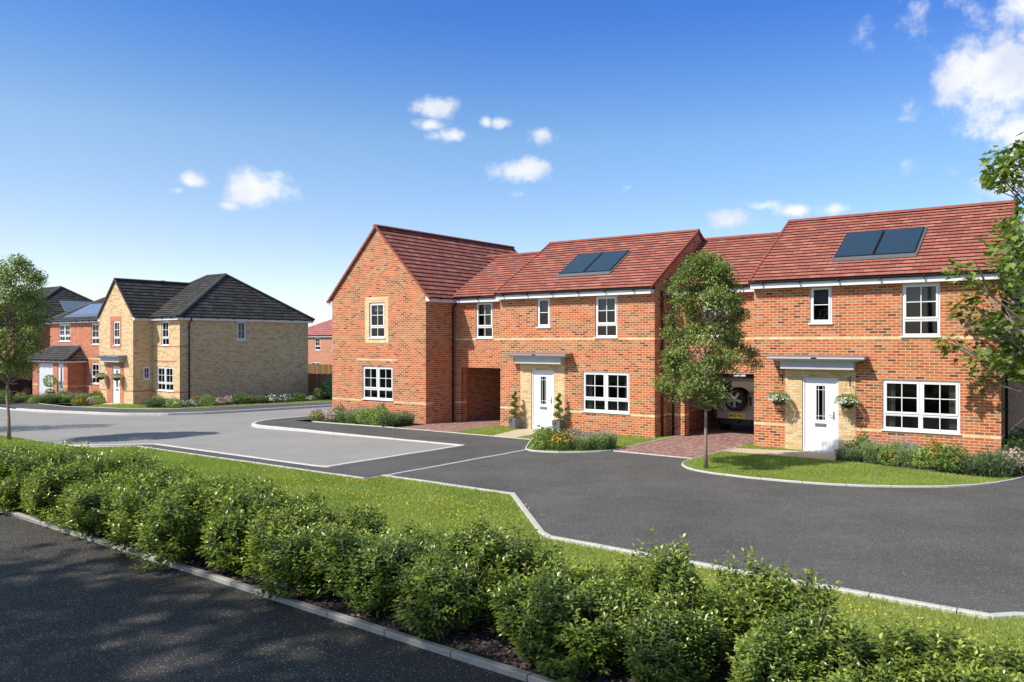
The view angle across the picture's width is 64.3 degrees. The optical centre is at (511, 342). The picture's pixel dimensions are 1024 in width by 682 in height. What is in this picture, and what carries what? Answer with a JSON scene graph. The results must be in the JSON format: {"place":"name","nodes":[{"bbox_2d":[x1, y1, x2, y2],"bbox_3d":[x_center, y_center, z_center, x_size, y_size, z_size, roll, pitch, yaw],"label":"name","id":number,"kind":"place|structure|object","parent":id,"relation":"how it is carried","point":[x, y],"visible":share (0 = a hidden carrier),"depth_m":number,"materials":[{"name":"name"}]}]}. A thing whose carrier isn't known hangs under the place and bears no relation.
{"place":"outdoors","nodes":[
{"label":"outdoors","id":0,"kind":"place"},
{"bbox_2d":[0,375,32,395],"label":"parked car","id":1,"kind":"object","parent":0,"point":[22,386],"visible":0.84,"depth_m":51.26,"materials":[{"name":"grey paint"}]},
{"bbox_2d":[0,407,455,467],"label":"road","id":2,"kind":"structure","parent":0,"point":[236,433],"depth_m":27.13,"materials":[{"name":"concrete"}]},
{"bbox_2d":[0,512,527,681],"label":"footway","id":3,"kind":"structure","parent":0,"point":[74,608],"depth_m":8.51,"materials":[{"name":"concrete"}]},
{"bbox_2d":[0,508,560,681],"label":"kerb","id":4,"kind":"structure","parent":3,"relation":"on","point":[497,667],"depth_m":8.76,"materials":[{"name":"grey concrete"}]},
{"bbox_2d":[0,504,873,681],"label":"planting bed","id":5,"kind":"object","parent":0,"point":[477,647],"visible":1,"depth_m":8.29,"materials":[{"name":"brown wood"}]},
{"bbox_2d":[0,475,26,512],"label":"shrub","id":6,"kind":"object","parent":5,"relation":"on","point":[5,494],"visible":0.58,"depth_m":14.40,"materials":[{"name":"green plant"}]},
{"bbox_2d":[0,447,37,501],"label":"shrub","id":7,"kind":"object","parent":5,"relation":"on","point":[4,467],"visible":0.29,"depth_m":15.03,"materials":[{"name":"green plant"}]},
{"bbox_2d":[7,442,103,501],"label":"shrub","id":8,"kind":"object","parent":5,"relation":"on","point":[41,458],"visible":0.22,"depth_m":14.92,"materials":[{"name":"green plant"}]},
{"bbox_2d":[24,450,92,523],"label":"shrub","id":9,"kind":"object","parent":5,"relation":"on","point":[39,495],"visible":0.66,"depth_m":13.45,"materials":[{"name":"green plant"}]},
{"bbox_2d":[44,473,127,529],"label":"shrub","id":10,"kind":"object","parent":5,"relation":"on","point":[59,508],"visible":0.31,"depth_m":12.99,"materials":[{"name":"green plant"}]},
{"bbox_2d":[56,476,156,537],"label":"shrub","id":11,"kind":"object","parent":5,"relation":"on","point":[83,514],"visible":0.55,"depth_m":12.38,"materials":[{"name":"green plant"}]},
{"bbox_2d":[78,444,167,484],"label":"shrub","id":12,"kind":"object","parent":5,"relation":"on","point":[139,460],"visible":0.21,"depth_m":14.40,"materials":[{"name":"green plant"}]},
{"bbox_2d":[87,460,165,523],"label":"shrub","id":13,"kind":"object","parent":5,"relation":"on","point":[130,472],"visible":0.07,"depth_m":13.43,"materials":[{"name":"green plant"}]},
{"bbox_2d":[98,482,175,542],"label":"shrub","id":14,"kind":"object","parent":5,"relation":"on","point":[110,512],"visible":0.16,"depth_m":12.22,"materials":[{"name":"green plant"}]},
{"bbox_2d":[96,473,222,551],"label":"shrub","id":15,"kind":"object","parent":5,"relation":"on","point":[130,513],"visible":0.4,"depth_m":11.50,"materials":[{"name":"green plant"}]},
{"bbox_2d":[109,466,209,508],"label":"shrub","id":16,"kind":"object","parent":5,"relation":"on","point":[174,477],"visible":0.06,"depth_m":13.06,"materials":[{"name":"green plant"}]},
{"bbox_2d":[139,459,201,490],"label":"shrub","id":17,"kind":"object","parent":5,"relation":"on","point":[172,466],"visible":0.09,"depth_m":13.62,"materials":[{"name":"green plant"}]},
{"bbox_2d":[124,485,252,571],"bbox_3d":[-4.490,2.506,11.418,1.833,1.045,1.468,0,0,-36],"label":"shrub","id":18,"kind":"object","parent":5,"relation":"on","point":[177,549],"visible":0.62,"depth_m":10.91,"materials":[{"name":"green plant"}]},
{"bbox_2d":[176,466,267,533],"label":"shrub","id":19,"kind":"object","parent":5,"relation":"on","point":[225,483],"visible":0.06,"depth_m":12.24,"materials":[{"name":"green plant"}]},
{"bbox_2d":[195,492,282,572],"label":"shrub","id":20,"kind":"object","parent":5,"relation":"on","point":[230,533],"visible":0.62,"depth_m":10.57,"materials":[{"name":"green plant"}]},
{"bbox_2d":[184,473,298,556],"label":"shrub","id":21,"kind":"object","parent":5,"relation":"on","point":[254,502],"visible":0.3,"depth_m":11.25,"materials":[{"name":"green plant"}]},
{"bbox_2d":[232,500,311,578],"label":"shrub","id":22,"kind":"object","parent":5,"relation":"on","point":[254,547],"visible":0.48,"depth_m":10.23,"materials":[{"name":"green plant"}]},
{"bbox_2d":[238,502,337,568],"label":"shrub","id":23,"kind":"object","parent":5,"relation":"on","point":[312,508],"visible":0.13,"depth_m":10.95,"materials":[{"name":"green plant"}]},
{"bbox_2d":[284,486,335,522],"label":"shrub","id":24,"kind":"object","parent":5,"relation":"on","point":[313,500],"visible":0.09,"depth_m":11.69,"materials":[{"name":"green plant"}]},
{"bbox_2d":[248,517,371,599],"bbox_3d":[-2.309,2.554,9.749,1.413,0.932,1.400,0,0,22],"label":"shrub","id":25,"kind":"object","parent":5,"relation":"on","point":[296,572],"visible":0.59,"depth_m":9.49,"materials":[{"name":"green plant"}]},
{"bbox_2d":[298,524,404,608],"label":"shrub","id":26,"kind":"object","parent":5,"relation":"on","point":[342,577],"visible":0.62,"depth_m":9.21,"materials":[{"name":"green plant"}]},
{"bbox_2d":[308,498,396,544],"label":"shrub","id":27,"kind":"object","parent":5,"relation":"on","point":[367,523],"visible":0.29,"depth_m":11.03,"materials":[{"name":"green plant"}]},
{"bbox_2d":[345,534,480,619],"bbox_3d":[-0.933,2.564,9.016,1.674,0.923,1.341,0,0,32],"label":"shrub","id":28,"kind":"object","parent":5,"relation":"on","point":[386,562],"visible":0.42,"depth_m":8.79,"materials":[{"name":"green plant"}]},
{"bbox_2d":[375,523,473,607],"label":"shrub","id":29,"kind":"object","parent":5,"relation":"on","point":[416,537],"visible":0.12,"depth_m":9.42,"materials":[{"name":"green plant"}]},
{"bbox_2d":[386,534,523,639],"bbox_3d":[-0.546,2.553,8.482,1.590,0.946,1.273,0,0,-4],"label":"shrub","id":30,"kind":"object","parent":5,"relation":"on","point":[473,602],"visible":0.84,"depth_m":8.25,"materials":[{"name":"green plant"}]},
{"bbox_2d":[437,506,567,619],"bbox_3d":[-0.200,2.419,9.136,1.452,1.173,1.314,0,0,37],"label":"shrub","id":31,"kind":"object","parent":5,"relation":"on","point":[515,554],"visible":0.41,"depth_m":8.95,"materials":[{"name":"green plant"}]},
{"bbox_2d":[486,560,590,670],"bbox_3d":[0.254,2.567,7.918,1.053,0.879,1.444,0,0,6],"label":"shrub","id":32,"kind":"object","parent":5,"relation":"on","point":[517,627],"visible":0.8,"depth_m":7.64,"materials":[{"name":"green plant"}]},
{"bbox_2d":[493,548,601,633],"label":"shrub","id":33,"kind":"object","parent":5,"relation":"on","point":[578,572],"visible":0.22,"depth_m":8.55,"materials":[{"name":"green plant"}]},
{"bbox_2d":[532,577,661,681],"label":"shrub","id":34,"kind":"object","parent":5,"relation":"on","point":[600,649],"visible":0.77,"depth_m":7.32,"materials":[{"name":"green plant"}]},
{"bbox_2d":[574,558,630,597],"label":"shrub","id":35,"kind":"object","parent":5,"relation":"on","point":[608,573],"visible":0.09,"depth_m":8.89,"materials":[{"name":"green plant"}]},
{"bbox_2d":[580,571,666,665],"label":"shrub","id":36,"kind":"object","parent":5,"relation":"on","point":[625,583],"visible":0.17,"depth_m":7.93,"materials":[{"name":"green plant"}]},
{"bbox_2d":[611,526,714,614],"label":"shrub","id":37,"kind":"object","parent":5,"relation":"on","point":[681,576],"visible":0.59,"depth_m":8.13,"materials":[{"name":"green plant"}]},
{"bbox_2d":[619,599,726,681],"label":"shrub","id":38,"kind":"object","parent":5,"relation":"on","point":[679,667],"visible":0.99,"depth_m":6.96,"materials":[{"name":"green plant"}]},
{"bbox_2d":[628,581,749,668],"bbox_3d":[1.638,2.628,7.518,1.360,0.754,0.992,0,0,3],"label":"shrub","id":39,"kind":"object","parent":5,"relation":"on","point":[725,647],"visible":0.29,"depth_m":7.53,"materials":[{"name":"green plant"}]},
{"bbox_2d":[706,545,842,646],"bbox_3d":[2.437,2.489,7.745,1.239,1.034,1.120,0,0,42],"label":"shrub","id":40,"kind":"object","parent":5,"relation":"on","point":[758,600],"visible":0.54,"depth_m":7.63,"materials":[{"name":"green plant"}]},
{"bbox_2d":[725,616,833,681],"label":"shrub","id":41,"kind":"object","parent":5,"relation":"on","point":[753,663],"visible":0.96,"depth_m":6.48,"materials":[{"name":"green plant"}]},
{"bbox_2d":[755,599,877,681],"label":"shrub","id":42,"kind":"object","parent":5,"relation":"on","point":[783,624],"visible":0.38,"depth_m":6.80,"materials":[{"name":"green plant"}]},
{"bbox_2d":[817,651,933,681],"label":"shrub","id":43,"kind":"object","parent":5,"relation":"on","point":[846,677],"visible":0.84,"depth_m":6.21,"materials":[{"name":"green plant"}]},
{"bbox_2d":[857,617,942,674],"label":"shrub","id":44,"kind":"object","parent":5,"relation":"on","point":[877,657],"visible":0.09,"depth_m":7.07,"materials":[{"name":"green plant"}]},
{"bbox_2d":[816,612,988,681],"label":"shrub","id":45,"kind":"object","parent":5,"relation":"on","point":[960,649],"visible":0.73,"depth_m":6.55,"materials":[{"name":"green plant"}]},
{"bbox_2d":[911,658,1023,681],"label":"shrub","id":46,"kind":"object","parent":5,"relation":"on","point":[969,670],"visible":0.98,"depth_m":5.88,"materials":[{"name":"green plant"}]},
{"bbox_2d":[949,633,1023,678],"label":"shrub","id":47,"kind":"object","parent":5,"relation":"on","point":[979,643],"visible":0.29,"depth_m":6.58,"materials":[{"name":"green plant"}]},
{"bbox_2d":[969,640,1023,681],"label":"shrub","id":48,"kind":"object","parent":5,"relation":"on","point":[999,664],"visible":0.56,"depth_m":6.29,"materials":[{"name":"green plant"}]},
{"bbox_2d":[395,417,499,431],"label":"block paving","id":49,"kind":"structure","parent":0,"point":[464,425],"depth_m":29.73,"materials":[{"name":"red brick"}]},
{"bbox_2d":[453,425,523,434],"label":"grass","id":50,"kind":"structure","parent":0,"point":[497,429],"depth_m":27.55,"materials":[{"name":"green plant"}]},
{"bbox_2d":[0,373,1023,475],"bbox_3d":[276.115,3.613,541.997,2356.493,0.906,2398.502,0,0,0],"label":"ground","id":51,"kind":"structure","parent":0,"point":[300,420],"depth_m":44.83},
{"bbox_2d":[1,286,92,394],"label":"brick house","id":52,"kind":"structure","parent":51,"relation":"on","point":[63,299],"depth_m":57.13,"materials":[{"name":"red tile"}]},
{"bbox_2d":[26,280,163,394],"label":"brick house","id":53,"kind":"structure","parent":51,"relation":"on","point":[68,361],"depth_m":48.52,"materials":[{"name":"red brick"}]},
{"bbox_2d":[39,363,52,394],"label":"garage door","id":54,"kind":"structure","parent":53,"relation":"in","point":[45,369],"depth_m":49.54,"materials":[{"name":"white"}]},
{"bbox_2d":[0,395,331,412],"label":"footway","id":55,"kind":"structure","parent":51,"relation":"on","point":[50,407],"depth_m":39.72,"materials":[{"name":"concrete"}]},
{"bbox_2d":[16,404,331,414],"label":"kerb","id":56,"kind":"structure","parent":51,"relation":"on","point":[175,413],"depth_m":37.80,"materials":[{"name":"concrete"}]},
{"bbox_2d":[93,273,314,404],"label":"brick house","id":57,"kind":"structure","parent":51,"relation":"on","point":[217,336],"depth_m":44.57,"materials":[{"name":"beige brick"}]},
{"bbox_2d":[156,366,172,391],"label":"window","id":58,"kind":"structure","parent":57,"relation":"in","point":[165,374],"depth_m":43.77,"materials":[{"name":"white plastic"}]},
{"bbox_2d":[85,443,462,467],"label":"kerb","id":59,"kind":"structure","parent":51,"relation":"on","point":[323,466],"depth_m":21.78,"materials":[{"name":"concrete"}]},
{"bbox_2d":[89,415,532,477],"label":"footway","id":60,"kind":"structure","parent":51,"relation":"on","point":[476,446],"depth_m":23.11,"materials":[{"name":"concrete"}]},
{"bbox_2d":[308,319,331,364],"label":"brick house","id":61,"kind":"structure","parent":51,"relation":"on","point":[319,343],"depth_m":87.17,"materials":[{"name":"red brick"}]},
{"bbox_2d":[308,373,331,398],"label":"garden fence","id":62,"kind":"object","parent":51,"relation":"on","point":[315,380],"visible":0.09,"depth_m":49.14,"materials":[{"name":"wood"}]},
{"bbox_2d":[252,416,464,445],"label":"kerb","id":63,"kind":"structure","parent":51,"relation":"on","point":[289,429],"depth_m":27.44,"materials":[{"name":"concrete"}]},
{"bbox_2d":[319,419,420,426],"bbox_3d":[-5.553,3.048,31.021,4.800,0.078,1.900,0,0,36],"label":"flower bed","id":64,"kind":"object","parent":51,"relation":"on","point":[369,424],"visible":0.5,"depth_m":30.60,"materials":[{"name":"brown soil"}]},
{"bbox_2d":[377,411,403,427],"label":"rosemary plant","id":65,"kind":"object","parent":64,"relation":"on","point":[395,420],"visible":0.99,"depth_m":29.17,"materials":[{"name":"green plant"}]},
{"bbox_2d":[326,224,517,426],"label":"brick house","id":66,"kind":"structure","parent":51,"relation":"on","point":[391,301],"depth_m":31.99,"materials":[{"name":"brick"}]},
{"bbox_2d":[368,302,384,338],"bbox_3d":[-5.050,-0.728,32.290,0.912,1.685,0.945,0,0,36],"label":"window","id":67,"kind":"structure","parent":66,"relation":"in","point":[377,310],"depth_m":32.19,"materials":[{"name":"white plastic"}]},
{"bbox_2d":[361,366,392,400],"bbox_3d":[-5.023,1.733,32.271,1.745,1.595,0.945,0,0,36],"label":"window","id":68,"kind":"structure","parent":66,"relation":"in","point":[377,381],"depth_m":32.43,"materials":[{"name":"white plastic"}]},
{"bbox_2d":[453,251,539,421],"bbox_3d":[0.651,-0.140,33.618,3.594,7.081,7.149,0,0,36],"label":"carport link","id":69,"kind":"object","parent":51,"relation":"on","point":[477,329],"visible":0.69,"depth_m":31.41,"materials":[{"name":"red brick"}]},
{"bbox_2d":[475,302,492,338],"bbox_3d":[-0.800,-0.737,31.211,0.875,1.725,0.945,0,0,36],"label":"window","id":70,"kind":"structure","parent":69,"relation":"in","point":[484,309],"depth_m":31.09,"materials":[{"name":"white plastic"}]},
{"bbox_2d":[508,391,521,428],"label":"potted topiary","id":71,"kind":"object","parent":51,"relation":"on","point":[514,422],"visible":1,"depth_m":28.29,"materials":[{"name":"green plant"}]},
{"bbox_2d":[493,229,732,437],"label":"brick house","id":72,"kind":"structure","parent":51,"relation":"on","point":[581,323],"depth_m":27.42,"materials":[{"name":"brick"}]},
{"bbox_2d":[534,372,552,428],"bbox_3d":[1.231,1.915,28.306,0.830,2.082,0.610,0,0,36],"label":"door","id":73,"kind":"structure","parent":72,"relation":"in","point":[543,381],"depth_m":28.16,"materials":[{"name":"white plastic"}]},
{"bbox_2d":[536,298,550,327],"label":"window","id":74,"kind":"structure","parent":72,"relation":"in","point":[543,303],"depth_m":28.19,"materials":[{"name":"white plastic"}]},
{"bbox_2d":[581,371,629,414],"bbox_3d":[3.310,1.764,26.935,1.809,1.618,0.945,0,0,36],"label":"window","id":75,"kind":"structure","parent":72,"relation":"in","point":[603,392],"depth_m":27.12,"materials":[{"name":"white plastic"}]},
{"bbox_2d":[594,295,617,338],"bbox_3d":[3.325,-0.735,26.923,0.887,1.730,0.945,0,0,36],"label":"window","id":76,"kind":"structure","parent":72,"relation":"in","point":[606,306],"depth_m":26.80,"materials":[{"name":"white plastic"}]},
{"bbox_2d":[664,232,779,435],"bbox_3d":[8.303,-0.140,27.965,3.268,7.081,7.149,0,0,36],"label":"carport link","id":77,"kind":"object","parent":51,"relation":"on","point":[745,254],"visible":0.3,"depth_m":26.16,"materials":[{"name":"red tile"}]},
{"bbox_2d":[748,200,1023,459],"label":"brick house","id":78,"kind":"structure","parent":51,"relation":"on","point":[862,300],"depth_m":21.83,"materials":[{"name":"brick"}]},
{"bbox_2d":[808,286,832,324],"bbox_3d":[8.713,-0.915,22.646,0.656,1.370,0.945,0,0,36],"label":"window","id":79,"kind":"structure","parent":78,"relation":"in","point":[820,297],"depth_m":22.46,"materials":[{"name":"white plastic"}]},
{"bbox_2d":[805,379,836,450],"bbox_3d":[8.621,1.920,22.549,0.849,2.072,0.610,0,0,36],"label":"door","id":80,"kind":"structure","parent":78,"relation":"in","point":[820,408],"depth_m":22.40,"materials":[{"name":"white plastic"}]},
{"bbox_2d":[834,376,860,408],"bbox_3d":[8.895,1.330,21.590,0.709,0.860,0.706,0,0,36],"label":"hanging basket","id":81,"kind":"object","parent":78,"relation":"attached to","point":[848,404],"visible":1,"depth_m":21.47,"materials":[{"name":"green plant"}]},
{"bbox_2d":[900,282,940,337],"bbox_3d":[10.710,-0.732,21.171,0.950,1.735,0.945,0,0,36],"label":"window","id":82,"kind":"structure","parent":78,"relation":"in","point":[920,301],"depth_m":21.07,"materials":[{"name":"white plastic"}]},
{"bbox_2d":[881,379,960,434],"bbox_3d":[10.704,1.769,21.175,1.860,1.608,0.945,0,0,36],"label":"window","id":83,"kind":"structure","parent":78,"relation":"in","point":[915,406],"depth_m":21.31,"materials":[{"name":"white plastic"}]},
{"bbox_2d":[0,0,1023,326],"label":"sky","id":84,"kind":"structure","parent":0,"point":[261,144],"materials":[{"name":"blue"}]},
{"bbox_2d":[0,435,1023,662],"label":"grass verge","id":85,"kind":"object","parent":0,"point":[922,625],"depth_m":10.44,"materials":[{"name":"green plant"}]},
{"bbox_2d":[0,253,56,439],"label":"young tree","id":86,"kind":"object","parent":85,"relation":"on","point":[9,364],"visible":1,"depth_m":24.89,"materials":[{"name":"green plant"}]},
{"bbox_2d":[518,431,676,450],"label":"side lawn","id":87,"kind":"structure","parent":0,"point":[618,445],"depth_m":25.17,"materials":[{"name":"green plant"}]},
{"label":"flower bed","id":88,"kind":"structure","parent":87,"relation":"on","visible":0},
{"bbox_2d":[530,425,552,448],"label":"lime shrub","id":89,"kind":"object","parent":88,"relation":"on","point":[538,443],"visible":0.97,"depth_m":22.74,"materials":[{"name":"green plant"}]},
{"bbox_2d":[549,429,576,450],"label":"yellow flower shrub","id":90,"kind":"object","parent":88,"relation":"on","point":[564,440],"visible":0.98,"depth_m":22.54,"materials":[{"name":"green plant"}]},
{"bbox_2d":[616,424,753,457],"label":"block paving","id":91,"kind":"structure","parent":0,"point":[691,445],"depth_m":24.42,"materials":[{"name":"red brick"}]},
{"bbox_2d":[713,374,753,429],"bbox_3d":[8.820,2.070,28.682,1.880,1.860,4.780,0,0,36],"label":"parked car","id":92,"kind":"object","parent":91,"relation":"on","point":[740,410],"visible":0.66,"depth_m":26.93,"materials":[{"name":"silver metal"}]},
{"bbox_2d":[392,451,1023,612],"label":"private drive","id":93,"kind":"structure","parent":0,"point":[961,547],"depth_m":13.86,"materials":[{"name":"asphalt"}]},
{"bbox_2d":[510,492,1023,619],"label":"edging","id":94,"kind":"object","parent":93,"relation":"on","point":[985,615],"visible":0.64,"depth_m":9.74,"materials":[{"name":"concrete"}]},
{"bbox_2d":[681,446,1023,487],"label":"edging","id":95,"kind":"object","parent":93,"relation":"on","point":[892,486],"visible":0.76,"depth_m":17.28,"materials":[{"name":"concrete"}]},
{"bbox_2d":[723,448,835,459],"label":"front path","id":96,"kind":"structure","parent":0,"point":[814,455],"depth_m":21.96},
{"bbox_2d":[682,451,1023,484],"bbox_3d":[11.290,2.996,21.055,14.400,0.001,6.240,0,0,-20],"label":"front lawn","id":97,"kind":"structure","parent":0,"point":[1021,474],"depth_m":18.49,"materials":[{"name":"green plant"}]},
{"bbox_2d":[648,249,765,468],"bbox_3d":[4.543,0.381,19.304,2.594,5.242,2.539,0,0,-26],"label":"young tree","id":98,"kind":"object","parent":97,"relation":"on","point":[712,269],"visible":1,"depth_m":19.02,"materials":[{"name":"green plant"}]},
{"bbox_2d":[835,459,1020,478],"bbox_3d":[11.411,2.990,21.379,3.982,0.001,6.323,0,0,41],"label":"flower bed","id":99,"kind":"object","parent":97,"relation":"on","point":[931,469],"visible":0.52,"depth_m":19.33,"materials":[{"name":"brown soil"}]},
{"bbox_2d":[834,445,862,461],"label":"rosemary plant","id":100,"kind":"object","parent":99,"relation":"on","point":[842,454],"visible":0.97,"depth_m":20.45,"materials":[{"name":"green plant"}]},
{"bbox_2d":[860,434,890,463],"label":"lavender plant","id":101,"kind":"object","parent":99,"relation":"on","point":[873,448],"visible":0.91,"depth_m":20.20,"materials":[{"name":"green plant"}]},
{"bbox_2d":[895,440,922,466],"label":"lavender plant","id":102,"kind":"object","parent":99,"relation":"on","point":[904,457],"visible":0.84,"depth_m":19.64,"materials":[{"name":"green plant"}]},
{"bbox_2d":[907,446,933,468],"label":"lime shrub","id":103,"kind":"object","parent":99,"relation":"on","point":[924,463],"visible":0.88,"depth_m":19.33,"materials":[{"name":"green plant"}]},
{"bbox_2d":[928,442,970,473],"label":"leafy shrub","id":104,"kind":"object","parent":99,"relation":"on","point":[949,466],"visible":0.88,"depth_m":18.72,"materials":[{"name":"green plant"}]},
{"bbox_2d":[957,450,994,476],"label":"rosemary plant","id":105,"kind":"object","parent":99,"relation":"on","point":[971,470],"visible":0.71,"depth_m":18.35,"materials":[{"name":"green plant"}]},
{"bbox_2d":[972,448,1019,477],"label":"rosemary plant","id":106,"kind":"object","parent":99,"relation":"on","point":[1002,469],"visible":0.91,"depth_m":18.06,"materials":[{"name":"green plant"}]},
{"bbox_2d":[930,132,1023,394],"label":"maple tree","id":107,"kind":"object","parent":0,"point":[998,330],"visible":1,"depth_m":17.76,"materials":[{"name":"green plant"}]},
{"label":"corner lawn","id":108,"kind":"structure","parent":0,"visible":0},
{"bbox_2d":[83,399,331,408],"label":"grass","id":109,"kind":"structure","parent":108,"relation":"on","point":[126,405],"depth_m":41.70,"materials":[{"name":"green plant"}]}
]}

